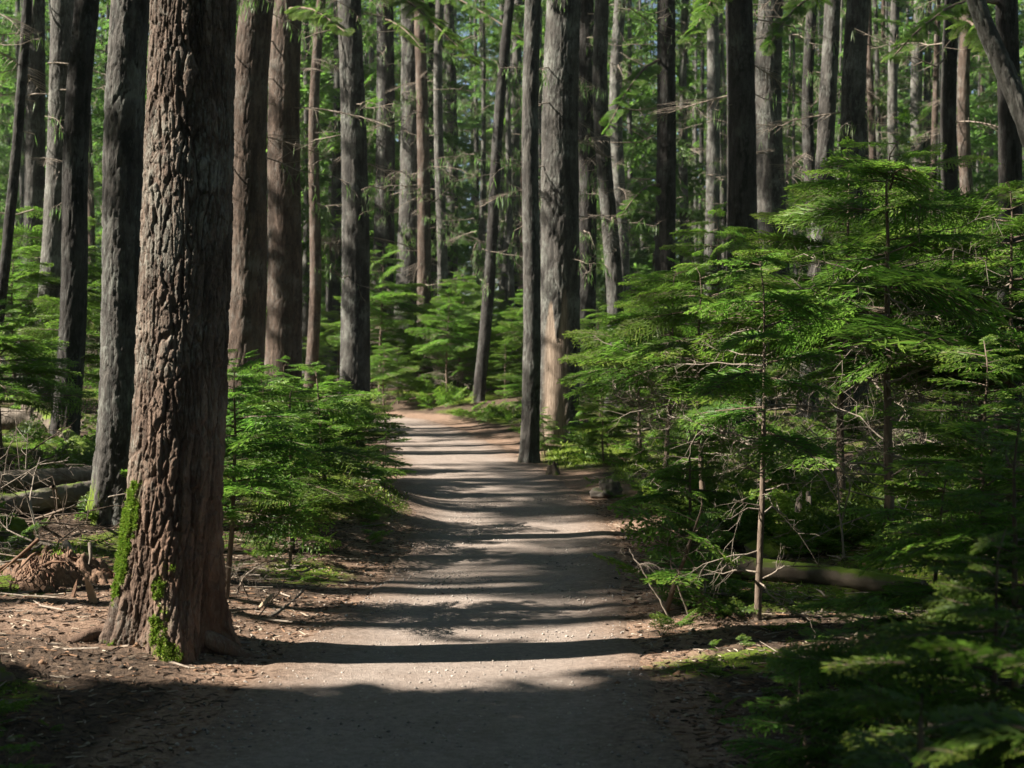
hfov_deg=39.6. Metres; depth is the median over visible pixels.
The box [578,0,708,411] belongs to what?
conifer tree
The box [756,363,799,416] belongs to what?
understory hemlock
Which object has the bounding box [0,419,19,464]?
fallen branch
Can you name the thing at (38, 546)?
dead stick
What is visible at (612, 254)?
conifer tree
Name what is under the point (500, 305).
understory hemlock
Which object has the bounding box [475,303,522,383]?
hemlock sapling
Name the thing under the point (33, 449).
fallen branch
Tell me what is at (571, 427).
hemlock sapling
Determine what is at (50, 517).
fallen branch
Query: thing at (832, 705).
hemlock sapling
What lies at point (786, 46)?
slender conifer
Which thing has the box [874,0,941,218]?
conifer tree
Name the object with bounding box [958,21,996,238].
slender conifer
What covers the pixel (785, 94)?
slender conifer
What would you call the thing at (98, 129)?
slender conifer
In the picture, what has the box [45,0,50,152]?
slender conifer
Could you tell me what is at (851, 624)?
hemlock sapling
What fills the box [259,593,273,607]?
dead stick
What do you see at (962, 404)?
understory hemlock
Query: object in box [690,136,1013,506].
hemlock sapling
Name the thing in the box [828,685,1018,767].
hemlock sapling
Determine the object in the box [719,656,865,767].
hemlock sapling
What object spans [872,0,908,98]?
slender conifer
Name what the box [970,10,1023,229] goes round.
slender conifer
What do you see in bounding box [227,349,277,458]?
hemlock sapling
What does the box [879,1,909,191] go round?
slender conifer
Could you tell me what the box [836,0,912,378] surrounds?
slender conifer
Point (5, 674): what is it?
mossy rock
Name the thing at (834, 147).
slender conifer
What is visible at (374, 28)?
slender conifer
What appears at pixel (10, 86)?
slender conifer
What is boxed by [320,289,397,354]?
understory hemlock
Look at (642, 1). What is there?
sky
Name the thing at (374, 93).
slender conifer
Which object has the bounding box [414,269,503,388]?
understory hemlock
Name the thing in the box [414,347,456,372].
understory hemlock
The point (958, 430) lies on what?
hemlock sapling
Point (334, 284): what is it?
slender conifer
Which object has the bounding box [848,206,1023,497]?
hemlock sapling
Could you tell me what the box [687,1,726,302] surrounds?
slender conifer
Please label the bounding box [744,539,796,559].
mossy rock
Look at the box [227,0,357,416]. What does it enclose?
conifer tree
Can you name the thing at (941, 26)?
slender conifer
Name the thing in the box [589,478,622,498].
rock
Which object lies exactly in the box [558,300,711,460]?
hemlock sapling
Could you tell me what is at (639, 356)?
hemlock sapling
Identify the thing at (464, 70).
wood
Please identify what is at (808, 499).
broken stump
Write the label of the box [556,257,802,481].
hemlock sapling
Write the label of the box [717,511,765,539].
mossy rock
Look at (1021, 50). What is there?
surrounding wood
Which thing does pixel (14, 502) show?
fallen branch
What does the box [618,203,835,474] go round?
hemlock sapling
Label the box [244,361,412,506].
hemlock sapling
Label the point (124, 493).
fallen branch
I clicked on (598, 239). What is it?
slender conifer
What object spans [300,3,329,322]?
slender conifer
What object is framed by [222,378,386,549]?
hemlock sapling
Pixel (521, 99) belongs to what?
slender conifer
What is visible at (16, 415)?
fallen log
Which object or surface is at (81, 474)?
fallen log
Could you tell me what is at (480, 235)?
slender conifer
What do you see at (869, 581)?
fallen log
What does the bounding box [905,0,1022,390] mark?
conifer tree
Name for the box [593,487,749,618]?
hemlock sapling
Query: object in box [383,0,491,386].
conifer tree
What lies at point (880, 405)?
understory hemlock
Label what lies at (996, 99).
slender conifer
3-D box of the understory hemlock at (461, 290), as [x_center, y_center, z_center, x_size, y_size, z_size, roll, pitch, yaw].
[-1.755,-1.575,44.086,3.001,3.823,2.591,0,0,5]
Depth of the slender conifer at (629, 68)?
58.56 m
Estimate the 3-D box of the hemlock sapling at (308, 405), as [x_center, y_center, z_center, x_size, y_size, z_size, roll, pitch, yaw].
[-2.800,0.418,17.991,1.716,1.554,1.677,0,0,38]
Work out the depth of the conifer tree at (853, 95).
27.77 m
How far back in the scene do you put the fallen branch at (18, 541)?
10.54 m
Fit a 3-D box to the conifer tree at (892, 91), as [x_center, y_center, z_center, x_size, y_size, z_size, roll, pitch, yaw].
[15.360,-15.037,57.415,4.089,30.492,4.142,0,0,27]
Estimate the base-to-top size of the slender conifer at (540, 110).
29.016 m
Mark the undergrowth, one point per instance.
(862, 531)
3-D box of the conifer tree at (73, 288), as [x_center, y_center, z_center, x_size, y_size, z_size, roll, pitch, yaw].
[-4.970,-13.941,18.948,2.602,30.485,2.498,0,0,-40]
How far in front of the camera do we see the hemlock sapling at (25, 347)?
15.46 m
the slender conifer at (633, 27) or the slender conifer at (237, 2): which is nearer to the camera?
the slender conifer at (237, 2)
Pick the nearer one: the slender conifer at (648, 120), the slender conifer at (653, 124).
the slender conifer at (648, 120)
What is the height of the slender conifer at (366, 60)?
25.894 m
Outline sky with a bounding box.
[0,0,1021,350]
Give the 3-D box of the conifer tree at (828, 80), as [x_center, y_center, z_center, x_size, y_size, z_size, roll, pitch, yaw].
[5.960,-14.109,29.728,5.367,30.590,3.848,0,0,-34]
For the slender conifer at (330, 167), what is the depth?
75.32 m
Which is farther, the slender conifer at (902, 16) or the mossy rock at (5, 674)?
the slender conifer at (902, 16)
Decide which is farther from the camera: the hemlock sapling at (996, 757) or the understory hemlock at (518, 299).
the understory hemlock at (518, 299)
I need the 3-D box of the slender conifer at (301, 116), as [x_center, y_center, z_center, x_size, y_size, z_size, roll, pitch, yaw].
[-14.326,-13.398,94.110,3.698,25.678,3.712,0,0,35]
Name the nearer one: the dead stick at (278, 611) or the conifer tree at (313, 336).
the dead stick at (278, 611)
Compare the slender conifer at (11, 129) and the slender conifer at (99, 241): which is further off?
the slender conifer at (99, 241)
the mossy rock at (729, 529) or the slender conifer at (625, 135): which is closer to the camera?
the mossy rock at (729, 529)
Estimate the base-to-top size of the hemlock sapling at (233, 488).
1.711 m
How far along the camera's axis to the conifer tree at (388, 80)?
49.70 m
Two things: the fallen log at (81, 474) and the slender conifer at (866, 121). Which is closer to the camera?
the fallen log at (81, 474)
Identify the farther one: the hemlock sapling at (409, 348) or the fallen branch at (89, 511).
the hemlock sapling at (409, 348)
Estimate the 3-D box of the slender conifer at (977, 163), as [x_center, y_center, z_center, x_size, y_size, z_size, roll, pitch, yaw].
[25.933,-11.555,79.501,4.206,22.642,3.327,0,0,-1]
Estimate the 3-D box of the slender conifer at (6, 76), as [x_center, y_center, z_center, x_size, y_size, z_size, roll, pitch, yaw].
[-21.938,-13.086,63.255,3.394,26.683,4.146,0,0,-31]
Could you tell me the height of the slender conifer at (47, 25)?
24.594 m
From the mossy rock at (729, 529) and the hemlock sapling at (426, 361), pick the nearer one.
the mossy rock at (729, 529)
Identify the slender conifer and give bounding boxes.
[0,0,12,243]
[0,0,45,311]
[0,0,48,358]
[0,0,49,262]
[0,0,49,271]
[0,0,50,258]
[0,7,20,252]
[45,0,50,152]
[87,0,110,371]
[91,0,149,198]
[91,13,149,239]
[92,1,108,261]
[92,6,109,286]
[235,0,267,282]
[266,0,399,380]
[266,106,301,309]
[299,0,397,314]
[300,0,327,294]
[300,0,333,374]
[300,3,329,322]
[300,8,329,298]
[300,21,322,234]
[301,1,333,359]
[332,0,400,344]
[361,0,397,265]
[361,1,375,249]
[361,2,395,275]
[363,0,400,270]
[364,1,400,294]
[366,8,398,162]
[368,4,499,304]
[394,1,470,270]
[394,5,498,303]
[394,9,400,189]
[395,0,467,382]
[431,69,479,308]
[442,6,473,280]
[456,0,512,351]
[458,0,497,297]
[459,0,505,294]
[471,0,521,298]
[472,2,539,362]
[477,0,540,370]
[481,0,546,362]
[487,8,544,204]
[511,6,545,281]
[594,0,653,326]
[595,1,654,326]
[596,0,656,292]
[596,0,726,290]
[603,0,655,305]
[625,0,656,273]
[632,0,701,268]
[641,13,692,270]
[676,0,725,321]
[676,1,706,288]
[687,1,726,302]
[688,0,726,295]
[695,3,725,292]
[700,0,795,267]
[753,6,815,278]
[754,0,806,267]
[757,2,837,275]
[781,15,833,276]
[782,0,836,265]
[786,3,819,267]
[801,0,846,279]
[813,8,836,358]
[815,26,839,299]
[829,1,880,278]
[832,0,940,266]
[833,9,910,279]
[835,0,903,226]
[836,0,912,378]
[868,0,911,209]
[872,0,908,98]
[878,0,908,218]
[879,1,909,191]
[888,0,958,220]
[896,0,977,262]
[897,15,908,160]
[899,14,941,217]
[907,4,971,199]
[931,16,975,189]
[934,4,1023,296]
[958,11,1023,269]
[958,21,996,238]
[959,79,977,182]
[970,5,1023,201]
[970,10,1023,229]
[970,55,996,190]
[980,15,1022,247]
[1021,4,1023,178]
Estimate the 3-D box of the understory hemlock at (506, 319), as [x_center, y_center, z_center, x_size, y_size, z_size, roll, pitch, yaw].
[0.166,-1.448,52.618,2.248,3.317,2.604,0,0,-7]
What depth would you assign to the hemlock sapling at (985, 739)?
3.27 m
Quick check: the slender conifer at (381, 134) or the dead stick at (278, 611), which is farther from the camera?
the slender conifer at (381, 134)
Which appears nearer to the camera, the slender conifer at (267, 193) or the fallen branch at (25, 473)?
the fallen branch at (25, 473)
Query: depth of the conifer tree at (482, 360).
40.33 m
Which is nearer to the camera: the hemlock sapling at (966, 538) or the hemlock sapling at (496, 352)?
the hemlock sapling at (966, 538)
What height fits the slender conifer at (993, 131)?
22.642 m
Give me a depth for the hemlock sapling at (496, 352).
45.90 m
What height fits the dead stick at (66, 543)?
0.345 m
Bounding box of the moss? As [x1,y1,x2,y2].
[1,421,1022,706]
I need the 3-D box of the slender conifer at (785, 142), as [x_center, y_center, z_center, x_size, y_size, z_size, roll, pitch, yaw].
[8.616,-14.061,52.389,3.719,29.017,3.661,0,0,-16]
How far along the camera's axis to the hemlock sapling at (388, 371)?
41.40 m
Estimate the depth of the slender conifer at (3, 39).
88.57 m
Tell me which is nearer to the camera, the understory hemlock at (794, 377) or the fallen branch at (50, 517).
the fallen branch at (50, 517)
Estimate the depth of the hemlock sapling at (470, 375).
48.67 m
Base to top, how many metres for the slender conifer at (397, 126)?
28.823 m
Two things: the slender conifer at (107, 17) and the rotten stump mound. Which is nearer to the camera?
the rotten stump mound
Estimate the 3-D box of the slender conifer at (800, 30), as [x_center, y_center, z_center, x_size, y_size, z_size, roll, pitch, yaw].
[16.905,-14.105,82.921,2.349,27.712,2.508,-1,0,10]
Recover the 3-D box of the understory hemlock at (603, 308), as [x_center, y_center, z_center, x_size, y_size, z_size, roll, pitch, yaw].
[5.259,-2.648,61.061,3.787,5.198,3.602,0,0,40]
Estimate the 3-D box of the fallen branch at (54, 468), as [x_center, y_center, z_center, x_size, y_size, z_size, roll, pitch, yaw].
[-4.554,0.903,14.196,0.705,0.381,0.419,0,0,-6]
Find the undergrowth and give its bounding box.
[0,357,1023,767]
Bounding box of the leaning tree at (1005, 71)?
[966,0,1023,147]
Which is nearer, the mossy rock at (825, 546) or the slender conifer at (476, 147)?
the mossy rock at (825, 546)
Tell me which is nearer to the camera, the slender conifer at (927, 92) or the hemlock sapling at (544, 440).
the hemlock sapling at (544, 440)
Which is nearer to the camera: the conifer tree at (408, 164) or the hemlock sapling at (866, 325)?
the hemlock sapling at (866, 325)
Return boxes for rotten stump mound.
[0,538,115,592]
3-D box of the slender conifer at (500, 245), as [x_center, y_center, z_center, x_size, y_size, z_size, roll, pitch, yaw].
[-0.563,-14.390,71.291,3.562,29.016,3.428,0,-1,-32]
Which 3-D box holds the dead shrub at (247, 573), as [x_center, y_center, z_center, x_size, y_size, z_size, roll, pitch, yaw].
[-1.729,1.355,9.570,0.472,0.506,0.514,0,0,36]
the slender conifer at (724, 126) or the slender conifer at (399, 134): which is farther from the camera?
the slender conifer at (399, 134)
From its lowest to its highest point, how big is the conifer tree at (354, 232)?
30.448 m
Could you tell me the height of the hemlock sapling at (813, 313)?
2.482 m
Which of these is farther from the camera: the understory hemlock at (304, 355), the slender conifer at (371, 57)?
the slender conifer at (371, 57)
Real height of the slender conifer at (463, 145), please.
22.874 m
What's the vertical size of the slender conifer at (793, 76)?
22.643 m
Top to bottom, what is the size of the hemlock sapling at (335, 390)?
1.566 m
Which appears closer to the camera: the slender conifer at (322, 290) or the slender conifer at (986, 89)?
the slender conifer at (986, 89)
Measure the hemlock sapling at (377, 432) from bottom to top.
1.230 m
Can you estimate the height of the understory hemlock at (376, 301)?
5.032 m
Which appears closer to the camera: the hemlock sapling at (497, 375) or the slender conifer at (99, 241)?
the hemlock sapling at (497, 375)
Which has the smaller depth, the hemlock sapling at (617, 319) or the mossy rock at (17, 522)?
the mossy rock at (17, 522)
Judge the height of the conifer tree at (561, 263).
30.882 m
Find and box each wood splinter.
[71,578,77,596]
[84,575,97,602]
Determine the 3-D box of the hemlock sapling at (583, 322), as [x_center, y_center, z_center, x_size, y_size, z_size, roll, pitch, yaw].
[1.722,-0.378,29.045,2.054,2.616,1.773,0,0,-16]
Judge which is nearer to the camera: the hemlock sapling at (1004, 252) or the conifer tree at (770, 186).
the hemlock sapling at (1004, 252)
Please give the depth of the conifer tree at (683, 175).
54.81 m
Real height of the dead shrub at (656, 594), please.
0.778 m
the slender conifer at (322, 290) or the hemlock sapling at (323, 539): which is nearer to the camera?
the hemlock sapling at (323, 539)
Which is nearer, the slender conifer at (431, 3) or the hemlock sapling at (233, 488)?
the hemlock sapling at (233, 488)
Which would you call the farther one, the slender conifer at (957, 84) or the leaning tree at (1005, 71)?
the slender conifer at (957, 84)
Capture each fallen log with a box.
[0,452,92,489]
[0,474,90,515]
[1,407,82,432]
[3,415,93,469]
[21,400,92,465]
[705,554,928,593]
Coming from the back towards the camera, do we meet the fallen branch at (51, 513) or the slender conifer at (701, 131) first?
the slender conifer at (701, 131)
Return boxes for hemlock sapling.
[0,238,92,393]
[0,283,100,434]
[0,299,98,470]
[0,727,55,767]
[120,349,334,598]
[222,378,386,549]
[224,364,342,527]
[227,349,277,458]
[231,356,347,445]
[242,472,341,564]
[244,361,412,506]
[266,361,376,460]
[306,378,405,444]
[311,387,409,468]
[326,307,413,387]
[363,431,416,485]
[370,338,413,411]
[370,340,429,403]
[377,327,422,390]
[401,342,454,386]
[418,336,462,383]
[429,323,490,392]
[435,342,473,386]
[460,319,522,388]
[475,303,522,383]
[475,336,522,396]
[495,363,522,423]
[520,407,562,456]
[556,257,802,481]
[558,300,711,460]
[560,397,608,455]
[573,388,644,464]
[576,250,824,508]
[579,302,622,416]
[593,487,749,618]
[610,399,756,555]
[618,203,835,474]
[652,517,754,600]
[663,229,858,626]
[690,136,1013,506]
[697,110,1023,554]
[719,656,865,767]
[764,595,986,767]
[788,460,1023,686]
[797,604,936,734]
[811,158,1023,518]
[815,134,1023,476]
[819,523,1023,767]
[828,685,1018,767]
[830,396,1023,710]
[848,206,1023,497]
[877,334,1023,635]
[888,635,1023,767]
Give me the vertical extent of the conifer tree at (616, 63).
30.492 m
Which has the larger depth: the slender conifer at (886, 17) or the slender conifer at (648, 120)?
the slender conifer at (886, 17)
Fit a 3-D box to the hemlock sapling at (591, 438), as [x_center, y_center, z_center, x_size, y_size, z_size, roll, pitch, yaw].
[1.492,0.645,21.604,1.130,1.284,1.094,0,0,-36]
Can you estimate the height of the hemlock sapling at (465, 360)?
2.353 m
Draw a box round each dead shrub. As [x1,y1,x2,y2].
[225,548,290,596]
[614,519,708,622]
[673,543,774,608]
[779,403,861,555]
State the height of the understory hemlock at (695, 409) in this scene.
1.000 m
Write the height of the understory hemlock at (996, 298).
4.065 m
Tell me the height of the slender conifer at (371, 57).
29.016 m
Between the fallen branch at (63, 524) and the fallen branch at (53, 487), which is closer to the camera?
the fallen branch at (63, 524)
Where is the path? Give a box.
[160,417,687,767]
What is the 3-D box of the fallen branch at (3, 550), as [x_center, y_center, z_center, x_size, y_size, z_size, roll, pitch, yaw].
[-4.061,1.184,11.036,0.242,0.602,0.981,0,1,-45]
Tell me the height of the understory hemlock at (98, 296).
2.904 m
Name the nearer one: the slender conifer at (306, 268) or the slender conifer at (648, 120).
the slender conifer at (306, 268)
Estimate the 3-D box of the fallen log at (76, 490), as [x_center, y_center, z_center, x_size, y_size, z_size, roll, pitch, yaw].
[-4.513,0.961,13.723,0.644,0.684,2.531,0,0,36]
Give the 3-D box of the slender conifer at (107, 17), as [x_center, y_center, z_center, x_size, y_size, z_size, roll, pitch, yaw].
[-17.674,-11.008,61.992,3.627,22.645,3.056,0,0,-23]
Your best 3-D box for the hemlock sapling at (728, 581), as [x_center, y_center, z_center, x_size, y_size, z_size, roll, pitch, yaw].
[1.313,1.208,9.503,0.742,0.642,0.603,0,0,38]
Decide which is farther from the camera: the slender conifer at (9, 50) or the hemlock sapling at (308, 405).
the slender conifer at (9, 50)
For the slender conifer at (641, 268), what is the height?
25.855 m
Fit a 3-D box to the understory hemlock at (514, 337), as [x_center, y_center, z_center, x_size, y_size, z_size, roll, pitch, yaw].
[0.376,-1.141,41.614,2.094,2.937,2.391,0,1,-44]
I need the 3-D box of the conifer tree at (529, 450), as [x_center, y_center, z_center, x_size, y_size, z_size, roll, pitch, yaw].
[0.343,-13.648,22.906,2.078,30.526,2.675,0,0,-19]
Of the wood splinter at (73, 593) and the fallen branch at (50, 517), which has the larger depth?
the fallen branch at (50, 517)
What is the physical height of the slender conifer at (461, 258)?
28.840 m
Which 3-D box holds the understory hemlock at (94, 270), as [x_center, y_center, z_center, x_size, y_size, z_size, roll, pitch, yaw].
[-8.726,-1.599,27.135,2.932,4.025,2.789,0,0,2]
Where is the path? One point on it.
(444, 459)
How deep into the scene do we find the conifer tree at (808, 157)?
39.83 m
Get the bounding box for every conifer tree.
[0,0,50,335]
[0,0,106,400]
[0,0,109,376]
[48,0,99,442]
[67,0,278,663]
[85,0,149,525]
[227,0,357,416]
[235,0,394,394]
[300,0,382,400]
[300,0,483,428]
[320,0,429,386]
[329,0,543,387]
[370,0,485,388]
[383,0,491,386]
[422,0,522,402]
[431,0,487,316]
[458,0,540,370]
[467,0,660,442]
[473,0,541,374]
[514,0,638,404]
[517,0,540,463]
[540,0,709,414]
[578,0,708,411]
[594,0,656,314]
[632,0,841,436]
[633,0,726,320]
[641,1,726,329]
[688,0,840,421]
[709,0,844,410]
[753,0,928,425]
[782,0,883,255]
[851,0,1023,443]
[874,0,933,220]
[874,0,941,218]
[881,0,1022,455]
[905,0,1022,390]
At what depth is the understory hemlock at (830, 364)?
32.23 m
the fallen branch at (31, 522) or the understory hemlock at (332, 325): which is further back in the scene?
the understory hemlock at (332, 325)
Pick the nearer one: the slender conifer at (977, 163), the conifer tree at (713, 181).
the conifer tree at (713, 181)
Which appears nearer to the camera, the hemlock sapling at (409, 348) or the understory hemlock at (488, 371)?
the understory hemlock at (488, 371)
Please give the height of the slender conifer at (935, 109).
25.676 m
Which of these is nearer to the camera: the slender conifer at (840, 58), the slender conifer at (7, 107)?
the slender conifer at (840, 58)
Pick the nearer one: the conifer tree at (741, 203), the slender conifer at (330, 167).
the conifer tree at (741, 203)
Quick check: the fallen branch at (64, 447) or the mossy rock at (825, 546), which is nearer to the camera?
the mossy rock at (825, 546)
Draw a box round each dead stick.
[31,543,42,549]
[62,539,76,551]
[250,550,310,616]
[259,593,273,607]
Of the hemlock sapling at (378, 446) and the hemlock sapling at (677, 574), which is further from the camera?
the hemlock sapling at (378, 446)
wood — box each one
[0,0,1022,364]
[988,0,1023,168]
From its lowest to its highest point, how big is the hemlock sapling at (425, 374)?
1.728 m
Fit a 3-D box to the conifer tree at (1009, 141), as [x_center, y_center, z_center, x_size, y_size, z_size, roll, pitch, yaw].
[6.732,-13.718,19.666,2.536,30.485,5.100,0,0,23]
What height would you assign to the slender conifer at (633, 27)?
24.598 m
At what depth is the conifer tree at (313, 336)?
43.89 m
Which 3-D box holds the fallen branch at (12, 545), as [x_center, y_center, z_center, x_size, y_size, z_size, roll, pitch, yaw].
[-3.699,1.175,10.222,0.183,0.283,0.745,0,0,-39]
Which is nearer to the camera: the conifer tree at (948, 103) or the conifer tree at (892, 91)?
the conifer tree at (948, 103)
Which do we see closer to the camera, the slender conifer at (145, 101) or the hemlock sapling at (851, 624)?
the hemlock sapling at (851, 624)
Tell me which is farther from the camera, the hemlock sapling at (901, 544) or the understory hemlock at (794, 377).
the understory hemlock at (794, 377)
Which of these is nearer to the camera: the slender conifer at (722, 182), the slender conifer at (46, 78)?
the slender conifer at (722, 182)
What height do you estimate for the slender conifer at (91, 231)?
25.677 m
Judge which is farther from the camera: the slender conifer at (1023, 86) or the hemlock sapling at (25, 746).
the slender conifer at (1023, 86)
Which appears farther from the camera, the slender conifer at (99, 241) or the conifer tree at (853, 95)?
the slender conifer at (99, 241)
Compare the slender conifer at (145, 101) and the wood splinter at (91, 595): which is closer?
the wood splinter at (91, 595)
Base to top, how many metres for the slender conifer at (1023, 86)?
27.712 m
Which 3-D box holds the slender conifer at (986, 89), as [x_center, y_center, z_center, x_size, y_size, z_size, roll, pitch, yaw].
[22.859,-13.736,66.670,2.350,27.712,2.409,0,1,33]
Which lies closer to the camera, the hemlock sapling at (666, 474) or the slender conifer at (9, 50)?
the hemlock sapling at (666, 474)
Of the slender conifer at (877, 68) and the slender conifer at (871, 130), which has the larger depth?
the slender conifer at (877, 68)
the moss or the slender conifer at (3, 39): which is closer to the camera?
the moss
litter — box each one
[0,471,1023,767]
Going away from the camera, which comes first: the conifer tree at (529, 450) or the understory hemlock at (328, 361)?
the conifer tree at (529, 450)
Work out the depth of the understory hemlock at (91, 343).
50.02 m
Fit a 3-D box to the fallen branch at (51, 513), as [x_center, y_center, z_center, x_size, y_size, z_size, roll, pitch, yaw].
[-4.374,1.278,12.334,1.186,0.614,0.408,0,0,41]
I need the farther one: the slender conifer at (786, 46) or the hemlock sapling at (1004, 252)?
the slender conifer at (786, 46)
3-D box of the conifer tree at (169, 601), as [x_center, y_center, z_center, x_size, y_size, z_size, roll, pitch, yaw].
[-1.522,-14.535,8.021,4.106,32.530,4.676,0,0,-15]
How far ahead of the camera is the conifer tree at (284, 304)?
29.75 m
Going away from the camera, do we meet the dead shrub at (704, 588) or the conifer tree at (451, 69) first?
the dead shrub at (704, 588)
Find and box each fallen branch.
[0,415,76,479]
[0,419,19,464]
[0,420,87,548]
[0,453,90,508]
[0,481,40,539]
[0,496,32,541]
[0,496,65,524]
[0,499,71,531]
[0,519,16,559]
[0,532,23,560]
[1,492,125,538]
[1,531,32,550]
[7,471,61,521]
[10,441,76,469]
[20,517,107,544]
[22,455,80,483]
[35,482,88,545]
[39,522,119,552]
[63,488,125,517]
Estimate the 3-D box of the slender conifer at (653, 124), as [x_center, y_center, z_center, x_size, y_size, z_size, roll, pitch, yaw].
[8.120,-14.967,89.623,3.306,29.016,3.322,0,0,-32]
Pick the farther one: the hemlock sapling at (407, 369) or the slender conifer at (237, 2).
the slender conifer at (237, 2)
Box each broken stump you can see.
[545,461,560,474]
[785,491,813,541]
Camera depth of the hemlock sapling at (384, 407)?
21.19 m
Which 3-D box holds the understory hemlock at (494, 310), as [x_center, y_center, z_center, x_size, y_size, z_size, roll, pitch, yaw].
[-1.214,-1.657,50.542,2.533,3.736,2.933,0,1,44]
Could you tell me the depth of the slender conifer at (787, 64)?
86.96 m
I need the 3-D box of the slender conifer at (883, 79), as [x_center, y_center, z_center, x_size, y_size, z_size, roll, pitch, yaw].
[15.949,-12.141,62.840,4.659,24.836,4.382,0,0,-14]
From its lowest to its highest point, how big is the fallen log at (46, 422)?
0.911 m
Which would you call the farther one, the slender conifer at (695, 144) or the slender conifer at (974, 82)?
the slender conifer at (974, 82)
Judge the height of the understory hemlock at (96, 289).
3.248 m
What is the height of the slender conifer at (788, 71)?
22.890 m
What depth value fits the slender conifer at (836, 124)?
75.30 m
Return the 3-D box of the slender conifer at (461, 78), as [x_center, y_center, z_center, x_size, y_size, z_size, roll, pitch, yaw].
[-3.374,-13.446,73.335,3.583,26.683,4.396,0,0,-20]
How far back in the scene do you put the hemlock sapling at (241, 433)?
13.11 m
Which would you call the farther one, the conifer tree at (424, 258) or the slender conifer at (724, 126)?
the slender conifer at (724, 126)
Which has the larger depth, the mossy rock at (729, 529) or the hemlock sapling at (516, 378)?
the hemlock sapling at (516, 378)
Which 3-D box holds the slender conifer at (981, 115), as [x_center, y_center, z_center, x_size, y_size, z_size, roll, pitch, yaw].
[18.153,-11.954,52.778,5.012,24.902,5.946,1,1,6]
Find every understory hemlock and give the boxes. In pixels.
[0,200,101,390]
[84,338,99,368]
[85,274,101,370]
[86,279,101,369]
[265,307,306,357]
[302,305,340,385]
[302,332,338,377]
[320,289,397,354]
[333,242,437,400]
[404,289,490,399]
[411,272,500,388]
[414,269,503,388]
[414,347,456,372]
[454,285,515,326]
[473,351,502,389]
[490,295,523,387]
[493,262,540,321]
[493,289,522,360]
[497,303,520,351]
[503,355,522,374]
[597,270,651,324]
[689,399,719,436]
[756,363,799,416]
[783,365,829,391]
[819,300,840,412]
[854,383,903,432]
[932,387,976,408]
[979,265,1023,384]
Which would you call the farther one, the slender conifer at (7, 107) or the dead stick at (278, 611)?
the slender conifer at (7, 107)
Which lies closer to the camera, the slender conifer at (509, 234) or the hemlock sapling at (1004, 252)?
the hemlock sapling at (1004, 252)
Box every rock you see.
[0,517,34,547]
[0,657,15,681]
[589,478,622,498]
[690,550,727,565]
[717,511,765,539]
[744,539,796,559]
[802,534,841,555]
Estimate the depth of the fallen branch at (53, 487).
12.97 m

